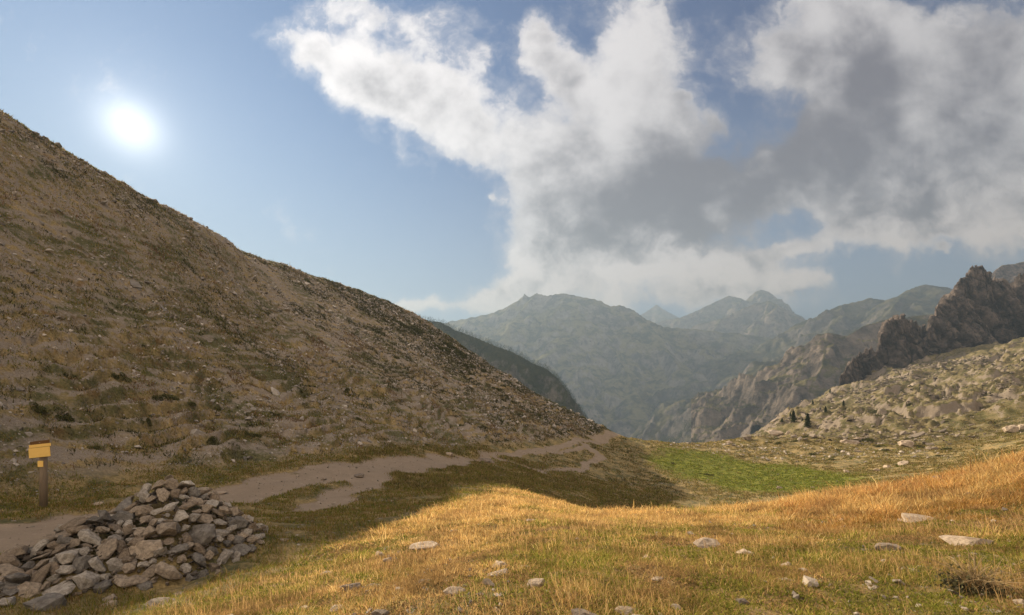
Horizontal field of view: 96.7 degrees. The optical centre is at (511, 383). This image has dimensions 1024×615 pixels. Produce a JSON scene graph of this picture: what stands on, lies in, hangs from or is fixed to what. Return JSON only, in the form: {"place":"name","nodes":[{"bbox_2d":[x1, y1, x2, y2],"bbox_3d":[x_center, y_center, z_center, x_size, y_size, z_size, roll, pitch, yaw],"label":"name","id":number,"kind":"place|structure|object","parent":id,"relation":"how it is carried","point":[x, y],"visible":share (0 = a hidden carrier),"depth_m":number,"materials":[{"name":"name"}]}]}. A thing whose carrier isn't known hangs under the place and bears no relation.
{"place":"outdoors","nodes":[
{"label":"outdoors","id":0,"kind":"place"},
{"bbox_2d":[0,108,610,481],"bbox_3d":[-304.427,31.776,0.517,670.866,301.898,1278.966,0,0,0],"label":"hillside","id":1,"kind":"structure","parent":0,"point":[62,395],"depth_m":32.00,"materials":[{"name":"plant"}]},
{"bbox_2d":[29,401,46,413],"bbox_3d":[-20.526,1.000,19.698,0.754,0.184,0.714,43,-7,6],"label":"juniper shrub","id":2,"kind":"object","parent":1,"relation":"on","point":[39,409],"visible":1,"depth_m":19.64,"materials":[{"name":"green plant"}]},
{"bbox_2d":[53,407,81,422],"bbox_3d":[-20.052,1.480,20.623,0.982,0.262,1.314,46,-1,40],"label":"juniper shrub","id":3,"kind":"object","parent":1,"relation":"on","point":[68,416],"visible":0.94,"depth_m":20.40,"materials":[{"name":"green plant"}]},
{"bbox_2d":[147,385,196,406],"bbox_3d":[-20.106,0.614,26.442,2.778,0.358,2.054,29,3,4],"label":"juniper shrub","id":4,"kind":"object","parent":1,"relation":"on","point":[164,396],"visible":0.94,"depth_m":26.22,"materials":[{"name":"green plant"}]},
{"bbox_2d":[0,112,600,479],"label":"loose stones","id":5,"kind":"object","parent":1,"relation":"on","point":[138,286],"visible":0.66,"depth_m":43.25,"materials":[{"name":"stone"}]},
{"bbox_2d":[428,320,584,416],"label":"wooded hill","id":6,"kind":"structure","parent":0,"point":[498,362],"depth_m":527.34,"materials":[{"name":"green plant"}]},
{"bbox_2d":[415,312,588,418],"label":"forest","id":7,"kind":"object","parent":6,"relation":"on","point":[537,364],"visible":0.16,"depth_m":530.14,"materials":[{"name":"plant"}]},
{"bbox_2d":[0,429,1023,614],"bbox_3d":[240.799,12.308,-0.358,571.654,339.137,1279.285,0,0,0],"label":"ground","id":8,"kind":"structure","parent":0,"point":[113,475],"depth_m":14.16,"materials":[{"name":"plant"}]},
{"bbox_2d":[0,596,15,606],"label":"stone","id":9,"kind":"object","parent":8,"relation":"on","point":[11,600],"visible":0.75,"depth_m":6.06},
{"bbox_2d":[17,581,41,597],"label":"stone","id":10,"kind":"object","parent":8,"relation":"on","point":[31,589],"visible":0.94,"depth_m":6.36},
{"bbox_2d":[28,440,50,506],"bbox_3d":[-14.388,2.893,13.980,0.910,2.412,0.236,0,0,14],"label":"signpost","id":11,"kind":"object","parent":8,"relation":"on","point":[40,450],"visible":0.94,"depth_m":13.91,"materials":[{"name":"brown wood"}]},
{"bbox_2d":[30,563,49,583],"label":"stone","id":12,"kind":"object","parent":8,"relation":"on","point":[39,575],"visible":0.87,"depth_m":6.57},
{"bbox_2d":[22,593,66,611],"bbox_3d":[-6.218,2.973,6.092,0.378,0.263,0.393,0,0,27],"label":"stone","id":13,"kind":"object","parent":8,"relation":"on","point":[45,602],"visible":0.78,"depth_m":6.01,"materials":[{"name":"stone"}]},
{"bbox_2d":[72,555,90,573],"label":"stone","id":14,"kind":"object","parent":8,"relation":"on","point":[80,564],"visible":0.92,"depth_m":6.88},
{"bbox_2d":[72,570,99,589],"bbox_3d":[-6.315,2.912,6.774,0.342,0.233,0.281,23,-8,11],"label":"stone","id":15,"kind":"object","parent":8,"relation":"on","point":[87,579],"visible":0.93,"depth_m":6.67,"materials":[{"name":"stone"}]},
{"bbox_2d":[88,556,106,573],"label":"stone","id":16,"kind":"object","parent":8,"relation":"on","point":[96,564],"visible":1,"depth_m":6.94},
{"bbox_2d":[93,579,112,593],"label":"stone","id":17,"kind":"object","parent":8,"relation":"on","point":[104,585],"visible":0.93,"depth_m":6.74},
{"bbox_2d":[106,558,123,571],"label":"stone","id":18,"kind":"object","parent":8,"relation":"on","point":[117,564],"visible":0.86,"depth_m":7.12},
{"bbox_2d":[118,547,129,558],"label":"stone","id":19,"kind":"object","parent":18,"relation":"on","point":[125,552],"visible":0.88,"depth_m":7.34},
{"bbox_2d":[116,540,127,552],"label":"stone","id":20,"kind":"object","parent":19,"relation":"on","point":[121,545],"visible":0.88,"depth_m":7.41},
{"bbox_2d":[121,561,136,573],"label":"stone","id":21,"kind":"object","parent":8,"relation":"on","point":[128,568],"visible":0.98,"depth_m":7.11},
{"bbox_2d":[0,485,264,598],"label":"rubble","id":22,"kind":"object","parent":8,"relation":"on","point":[25,556],"visible":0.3,"depth_m":7.55,"materials":[{"name":"stone"}]},
{"bbox_2d":[0,581,19,595],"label":"stone","id":23,"kind":"object","parent":22,"relation":"on","point":[9,592],"visible":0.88,"depth_m":6.27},
{"bbox_2d":[1,555,19,565],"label":"stone","id":24,"kind":"object","parent":22,"relation":"on","point":[13,560],"visible":0.86,"depth_m":6.66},
{"bbox_2d":[3,572,29,583],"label":"stone","id":25,"kind":"object","parent":22,"relation":"on","point":[18,577],"visible":0.91,"depth_m":6.39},
{"bbox_2d":[10,545,28,556],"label":"stone","id":26,"kind":"object","parent":22,"relation":"on","point":[19,550],"visible":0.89,"depth_m":6.83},
{"bbox_2d":[20,561,35,569],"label":"stone","id":27,"kind":"object","parent":22,"relation":"on","point":[28,565],"visible":0.83,"depth_m":6.69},
{"bbox_2d":[24,569,34,574],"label":"stone","id":28,"kind":"object","parent":22,"relation":"on","point":[27,572],"visible":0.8,"depth_m":6.60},
{"bbox_2d":[0,563,24,574],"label":"stone","id":29,"kind":"object","parent":28,"relation":"on","point":[9,568],"visible":0.81,"depth_m":6.54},
{"bbox_2d":[30,539,48,555],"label":"stone","id":30,"kind":"object","parent":22,"relation":"on","point":[40,545],"visible":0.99,"depth_m":7.02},
{"bbox_2d":[32,558,50,569],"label":"stone","id":31,"kind":"object","parent":22,"relation":"on","point":[41,563],"visible":0.81,"depth_m":6.71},
{"bbox_2d":[48,561,59,574],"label":"stone","id":32,"kind":"object","parent":22,"relation":"on","point":[55,565],"visible":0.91,"depth_m":6.71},
{"bbox_2d":[51,544,65,555],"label":"stone","id":33,"kind":"object","parent":22,"relation":"on","point":[60,548],"visible":0.82,"depth_m":6.95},
{"bbox_2d":[42,579,75,594],"bbox_3d":[-6.502,2.939,6.514,0.367,0.096,0.516,-9,11,-44],"label":"stone","id":34,"kind":"object","parent":22,"relation":"on","point":[66,588],"visible":0.69,"depth_m":6.48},
{"bbox_2d":[56,535,73,548],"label":"stone","id":35,"kind":"object","parent":22,"relation":"on","point":[61,539],"visible":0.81,"depth_m":7.11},
{"bbox_2d":[55,565,75,574],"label":"stone","id":36,"kind":"object","parent":22,"relation":"on","point":[65,569],"visible":1,"depth_m":6.71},
{"bbox_2d":[55,548,80,564],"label":"stone","id":37,"kind":"object","parent":22,"relation":"on","point":[66,557],"visible":0.87,"depth_m":6.84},
{"bbox_2d":[65,525,91,533],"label":"stone","id":38,"kind":"object","parent":22,"relation":"on","point":[74,530],"visible":0.88,"depth_m":7.26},
{"bbox_2d":[78,529,100,545],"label":"stone","id":39,"kind":"object","parent":22,"relation":"on","point":[88,536],"visible":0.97,"depth_m":7.22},
{"bbox_2d":[85,516,102,522],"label":"stone","id":40,"kind":"object","parent":22,"relation":"on","point":[94,519],"visible":1,"depth_m":7.49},
{"bbox_2d":[98,510,111,521],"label":"stone","id":41,"kind":"object","parent":22,"relation":"on","point":[105,515],"visible":0.86,"depth_m":7.72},
{"bbox_2d":[96,538,117,559],"bbox_3d":[-6.455,2.634,7.249,0.259,0.382,0.087,12,-46,-11],"label":"stone","id":42,"kind":"object","parent":22,"relation":"on","point":[108,548],"visible":0.98,"depth_m":7.22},
{"bbox_2d":[108,523,122,530],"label":"stone","id":43,"kind":"object","parent":22,"relation":"on","point":[114,527],"visible":0.98,"depth_m":7.71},
{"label":"stone","id":44,"kind":"object","parent":43,"relation":"on","visible":0},
{"bbox_2d":[112,510,134,521],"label":"stone","id":45,"kind":"object","parent":44,"relation":"on","point":[124,516],"visible":0.91,"depth_m":7.98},
{"bbox_2d":[111,574,126,586],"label":"stone","id":46,"kind":"object","parent":22,"relation":"on","point":[118,580],"visible":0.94,"depth_m":6.94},
{"bbox_2d":[114,497,131,512],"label":"stone","id":47,"kind":"object","parent":22,"relation":"on","point":[124,503],"visible":0.77,"depth_m":8.25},
{"bbox_2d":[122,524,135,535],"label":"stone","id":48,"kind":"object","parent":22,"relation":"on","point":[127,529],"visible":0.8,"depth_m":7.76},
{"bbox_2d":[127,536,143,545],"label":"stone","id":49,"kind":"object","parent":22,"relation":"on","point":[134,541],"visible":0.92,"depth_m":7.47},
{"bbox_2d":[133,527,145,538],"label":"stone","id":50,"kind":"object","parent":22,"relation":"on","point":[138,531],"visible":0.52,"depth_m":7.64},
{"bbox_2d":[135,505,153,516],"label":"stone","id":51,"kind":"object","parent":22,"relation":"on","point":[143,510],"visible":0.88,"depth_m":8.05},
{"bbox_2d":[139,490,149,502],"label":"stone","id":52,"kind":"object","parent":22,"relation":"on","point":[144,495],"visible":0.97,"depth_m":8.27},
{"bbox_2d":[129,540,163,559],"bbox_3d":[-5.976,2.708,7.439,0.524,0.348,0.130,4,-43,-16],"label":"stone","id":53,"kind":"object","parent":22,"relation":"on","point":[143,549],"visible":0.98,"depth_m":7.41,"materials":[{"name":"stone"}]},
{"bbox_2d":[139,515,155,523],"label":"stone","id":54,"kind":"object","parent":22,"relation":"on","point":[146,519],"visible":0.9,"depth_m":7.92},
{"bbox_2d":[142,525,156,537],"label":"stone","id":55,"kind":"object","parent":22,"relation":"on","point":[149,530],"visible":1,"depth_m":7.64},
{"bbox_2d":[156,488,169,501],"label":"stone","id":56,"kind":"object","parent":22,"relation":"on","point":[163,494],"visible":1,"depth_m":8.32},
{"bbox_2d":[156,521,176,535],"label":"stone","id":57,"kind":"object","parent":22,"relation":"on","point":[167,528],"visible":1,"depth_m":7.78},
{"bbox_2d":[154,561,181,579],"bbox_3d":[-5.516,3.002,7.298,0.475,0.225,0.358,13,-29,27],"label":"stone","id":58,"kind":"object","parent":22,"relation":"on","point":[166,570],"visible":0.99,"depth_m":7.18,"materials":[{"name":"stone"}]},
{"bbox_2d":[170,489,179,497],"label":"stone","id":59,"kind":"object","parent":22,"relation":"on","point":[174,493],"visible":1,"depth_m":8.41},
{"bbox_2d":[164,478,178,489],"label":"stone","id":60,"kind":"object","parent":59,"relation":"on","point":[172,483],"visible":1,"depth_m":8.51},
{"bbox_2d":[166,543,189,554],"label":"stone","id":61,"kind":"object","parent":22,"relation":"on","point":[179,548],"visible":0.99,"depth_m":7.65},
{"bbox_2d":[173,509,189,521],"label":"stone","id":62,"kind":"object","parent":22,"relation":"on","point":[180,514],"visible":0.99,"depth_m":8.14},
{"bbox_2d":[177,480,194,488],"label":"stone","id":63,"kind":"object","parent":22,"relation":"on","point":[187,484],"visible":0.86,"depth_m":8.72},
{"bbox_2d":[178,500,198,509],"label":"stone","id":64,"kind":"object","parent":22,"relation":"on","point":[187,505],"visible":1,"depth_m":8.34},
{"bbox_2d":[188,487,200,496],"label":"stone","id":65,"kind":"object","parent":22,"relation":"on","point":[194,491],"visible":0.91,"depth_m":8.67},
{"bbox_2d":[188,513,200,522],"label":"stone","id":66,"kind":"object","parent":22,"relation":"on","point":[194,517],"visible":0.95,"depth_m":8.26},
{"bbox_2d":[192,543,205,554],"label":"stone","id":67,"kind":"object","parent":22,"relation":"on","point":[199,547],"visible":0.93,"depth_m":7.91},
{"bbox_2d":[188,523,215,545],"bbox_3d":[-5.557,2.703,8.168,0.453,0.218,0.468,30,55,27],"label":"stone","id":68,"kind":"object","parent":22,"relation":"on","point":[203,534],"visible":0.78,"depth_m":8.10,"materials":[{"name":"stone"}]},
{"bbox_2d":[198,512,212,522],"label":"stone","id":69,"kind":"object","parent":22,"relation":"on","point":[205,518],"visible":0.93,"depth_m":8.41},
{"bbox_2d":[207,563,221,571],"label":"stone","id":70,"kind":"object","parent":22,"relation":"on","point":[213,567],"visible":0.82,"depth_m":7.80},
{"bbox_2d":[225,516,248,529],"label":"stone","id":71,"kind":"object","parent":22,"relation":"on","point":[240,521],"visible":0.83,"depth_m":8.91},
{"bbox_2d":[232,535,244,544],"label":"stone","id":72,"kind":"object","parent":22,"relation":"on","point":[238,539],"visible":0.95,"depth_m":8.60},
{"label":"stone","id":73,"kind":"object","parent":22,"relation":"on","visible":0},
{"bbox_2d":[162,501,178,511],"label":"stone","id":74,"kind":"object","parent":73,"relation":"on","point":[169,507],"visible":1,"depth_m":8.19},
{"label":"stone","id":75,"kind":"object","parent":22,"relation":"on","visible":0},
{"bbox_2d":[58,517,86,529],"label":"stone","id":76,"kind":"object","parent":75,"relation":"on","point":[78,521],"visible":0.73,"depth_m":7.41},
{"bbox_2d":[120,574,150,587],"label":"stone","id":77,"kind":"object","parent":8,"relation":"on","point":[133,580],"visible":0.98,"depth_m":6.99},
{"bbox_2d":[141,564,155,577],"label":"stone","id":78,"kind":"object","parent":77,"relation":"on","point":[149,572],"visible":0.8,"depth_m":7.17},
{"bbox_2d":[136,580,152,590],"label":"stone","id":79,"kind":"object","parent":8,"relation":"on","point":[147,585],"visible":0.95,"depth_m":7.00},
{"bbox_2d":[142,597,174,606],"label":"rock","id":80,"kind":"object","parent":8,"relation":"on","point":[155,600],"visible":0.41,"depth_m":5.83,"materials":[{"name":"stone"}]},
{"bbox_2d":[191,553,205,566],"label":"stone","id":81,"kind":"object","parent":8,"relation":"on","point":[198,559],"visible":1,"depth_m":7.70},
{"bbox_2d":[216,549,232,563],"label":"stone","id":82,"kind":"object","parent":8,"relation":"on","point":[225,554],"visible":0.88,"depth_m":8.13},
{"bbox_2d":[230,544,250,555],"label":"stone","id":83,"kind":"object","parent":8,"relation":"on","point":[243,549],"visible":0.91,"depth_m":8.51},
{"bbox_2d":[0,429,624,552],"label":"footpath","id":84,"kind":"structure","parent":8,"relation":"on","point":[15,533],"depth_m":22.70,"materials":[{"name":"soil"}]},
{"bbox_2d":[0,111,678,614],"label":"turf","id":85,"kind":"structure","parent":8,"relation":"on","point":[374,507],"depth_m":22.31,"materials":[{"name":"soil"}]},
{"bbox_2d":[338,582,360,590],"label":"rock","id":86,"kind":"object","parent":8,"relation":"on","point":[351,585],"visible":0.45,"depth_m":4.88,"materials":[{"name":"stone"}]},
{"bbox_2d":[370,609,388,614],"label":"rock","id":87,"kind":"object","parent":8,"relation":"on","point":[379,612],"visible":0.98,"depth_m":3.47,"materials":[{"name":"stone"}]},
{"bbox_2d":[410,541,439,549],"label":"rock","id":88,"kind":"object","parent":8,"relation":"on","point":[418,545],"visible":0.81,"depth_m":8.17,"materials":[{"name":"stone"}]},
{"bbox_2d":[443,586,465,595],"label":"rock","id":89,"kind":"object","parent":8,"relation":"on","point":[450,589],"visible":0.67,"depth_m":3.76,"materials":[{"name":"stone"}]},
{"bbox_2d":[4,447,1022,614],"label":"pebbles","id":90,"kind":"object","parent":8,"relation":"on","point":[873,587],"visible":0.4,"depth_m":9.31,"materials":[{"name":"stone"}]},
{"bbox_2d":[527,578,546,586],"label":"rock","id":91,"kind":"object","parent":8,"relation":"on","point":[533,582],"visible":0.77,"depth_m":3.71,"materials":[{"name":"stone"}]},
{"bbox_2d":[142,441,1023,614],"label":"golden grass","id":92,"kind":"structure","parent":8,"relation":"on","point":[812,504],"depth_m":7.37,"materials":[{"name":"plant"}]},
{"bbox_2d":[571,608,596,614],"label":"rock","id":93,"kind":"object","parent":8,"relation":"on","point":[575,611],"visible":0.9,"depth_m":2.98,"materials":[{"name":"stone"}]},
{"bbox_2d":[615,606,636,614],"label":"rock","id":94,"kind":"object","parent":8,"relation":"on","point":[629,609],"visible":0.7,"depth_m":3.11,"materials":[{"name":"stone"}]},
{"bbox_2d":[230,492,1023,614],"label":"turf stones","id":95,"kind":"object","parent":8,"relation":"on","point":[812,581],"visible":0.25,"depth_m":4.10,"materials":[{"name":"stone"}]},
{"bbox_2d":[349,394,1023,509],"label":"meadow grass","id":96,"kind":"structure","parent":8,"relation":"on","point":[794,467],"depth_m":55.40,"materials":[{"name":"plant"}]},
{"bbox_2d":[693,537,720,548],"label":"rock","id":97,"kind":"object","parent":8,"relation":"on","point":[708,543],"visible":0.81,"depth_m":6.82,"materials":[{"name":"stone"}]},
{"bbox_2d":[655,436,976,464],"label":"field stones","id":98,"kind":"object","parent":8,"relation":"on","point":[800,438],"visible":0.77,"depth_m":77.96,"materials":[{"name":"stone"}]},
{"bbox_2d":[874,542,900,551],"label":"rock","id":99,"kind":"object","parent":8,"relation":"on","point":[883,546],"visible":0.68,"depth_m":6.18,"materials":[{"name":"stone"}]},
{"bbox_2d":[901,513,933,522],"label":"rock","id":100,"kind":"object","parent":8,"relation":"on","point":[906,515],"visible":0.55,"depth_m":8.82,"materials":[{"name":"stone"}]},
{"bbox_2d":[939,535,992,546],"bbox_3d":[6.539,2.270,6.544,0.556,0.208,0.515,-6,-5,11],"label":"rock","id":101,"kind":"object","parent":8,"relation":"on","point":[963,540],"visible":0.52,"depth_m":6.44,"materials":[{"name":"stone"}]},
{"bbox_2d":[912,545,1023,599],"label":"dry bush","id":102,"kind":"object","parent":8,"relation":"on","point":[971,582],"visible":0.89,"depth_m":3.95,"materials":[{"name":"brown plant"}]},
{"bbox_2d":[0,0,1023,322],"label":"sky","id":103,"kind":"structure","parent":0,"point":[449,160],"materials":[{"name":"blue"}]},
{"bbox_2d":[446,293,772,436],"bbox_3d":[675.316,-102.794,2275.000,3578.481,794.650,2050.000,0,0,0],"label":"mountain","id":104,"kind":"structure","parent":0,"point":[611,362],"depth_m":2088.41,"materials":[{"name":"stone"}]},
{"bbox_2d":[641,305,678,323],"bbox_3d":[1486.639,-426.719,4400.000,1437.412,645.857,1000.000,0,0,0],"label":"mountain","id":105,"kind":"structure","parent":0,"point":[656,314],"depth_m":4217.45,"materials":[{"name":"stone"}]},
{"bbox_2d":[657,290,805,328],"bbox_3d":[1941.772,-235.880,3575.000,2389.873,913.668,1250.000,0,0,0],"label":"mountain","id":106,"kind":"structure","parent":0,"point":[723,307],"depth_m":3264.65,"materials":[{"name":"stone"}]},
{"bbox_2d":[691,301,805,337],"bbox_3d":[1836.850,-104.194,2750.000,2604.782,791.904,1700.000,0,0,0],"label":"mountain","id":107,"kind":"structure","parent":0,"point":[770,319],"depth_m":2678.11,"materials":[{"name":"stone"}]},
{"bbox_2d":[641,447,870,492],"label":"meadow","id":108,"kind":"structure","parent":0,"point":[687,460],"depth_m":62.46,"materials":[{"name":"plant"}]},
{"bbox_2d":[629,284,952,442],"bbox_3d":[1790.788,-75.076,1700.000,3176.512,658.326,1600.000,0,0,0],"label":"mountain","id":109,"kind":"structure","parent":0,"point":[672,405],"depth_m":1656.64,"materials":[{"name":"stone"}]},
{"bbox_2d":[691,314,933,442],"bbox_3d":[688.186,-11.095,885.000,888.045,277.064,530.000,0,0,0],"label":"mountain spur","id":110,"kind":"structure","parent":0,"point":[741,405],"depth_m":769.69,"materials":[{"name":"stone"}]},
{"bbox_2d":[746,337,1023,445],"bbox_3d":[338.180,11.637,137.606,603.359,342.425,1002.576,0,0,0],"label":"rocky hill","id":111,"kind":"structure","parent":0,"point":[931,411],"depth_m":171.99,"materials":[{"name":"stone"}]},
{"bbox_2d":[838,346,876,385],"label":"crag","id":112,"kind":"structure","parent":111,"relation":"on","point":[859,367],"depth_m":378.21,"materials":[{"name":"stone"}]},
{"bbox_2d":[745,351,1023,445],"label":"scree","id":113,"kind":"structure","parent":111,"relation":"on","point":[914,435],"depth_m":177.13,"materials":[{"name":"stone"}]},
{"bbox_2d":[871,314,926,370],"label":"crag","id":114,"kind":"structure","parent":111,"relation":"on","point":[900,339],"depth_m":383.16,"materials":[{"name":"stone"}]},
{"bbox_2d":[897,440,913,446],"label":"boulder","id":115,"kind":"object","parent":111,"relation":"on","point":[907,443],"visible":0.94,"depth_m":79.21,"materials":[{"name":"stone"}]},
{"bbox_2d":[910,265,1023,362],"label":"crag","id":116,"kind":"structure","parent":111,"relation":"on","point":[976,306],"depth_m":391.30,"materials":[{"name":"stone"}]},
{"bbox_2d":[1002,425,1018,432],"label":"boulder","id":117,"kind":"object","parent":111,"relation":"on","point":[1012,428],"visible":0.91,"depth_m":79.55,"materials":[{"name":"stone"}]},
{"bbox_2d":[991,262,1023,282],"bbox_3d":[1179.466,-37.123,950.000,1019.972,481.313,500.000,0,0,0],"label":"mountain","id":118,"kind":"structure","parent":0,"point":[1009,273],"depth_m":891.73,"materials":[{"name":"stone"}]},
{"bbox_3d":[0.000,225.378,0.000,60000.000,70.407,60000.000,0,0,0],"label":"valley floor","id":119,"kind":"structure","parent":0,"visible":0},
{"bbox_2d":[587,407,690,442],"bbox_3d":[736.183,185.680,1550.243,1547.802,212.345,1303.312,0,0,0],"label":"valley forest","id":120,"kind":"object","parent":119,"relation":"on","point":[684,427],"visible":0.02,"depth_m":1115.20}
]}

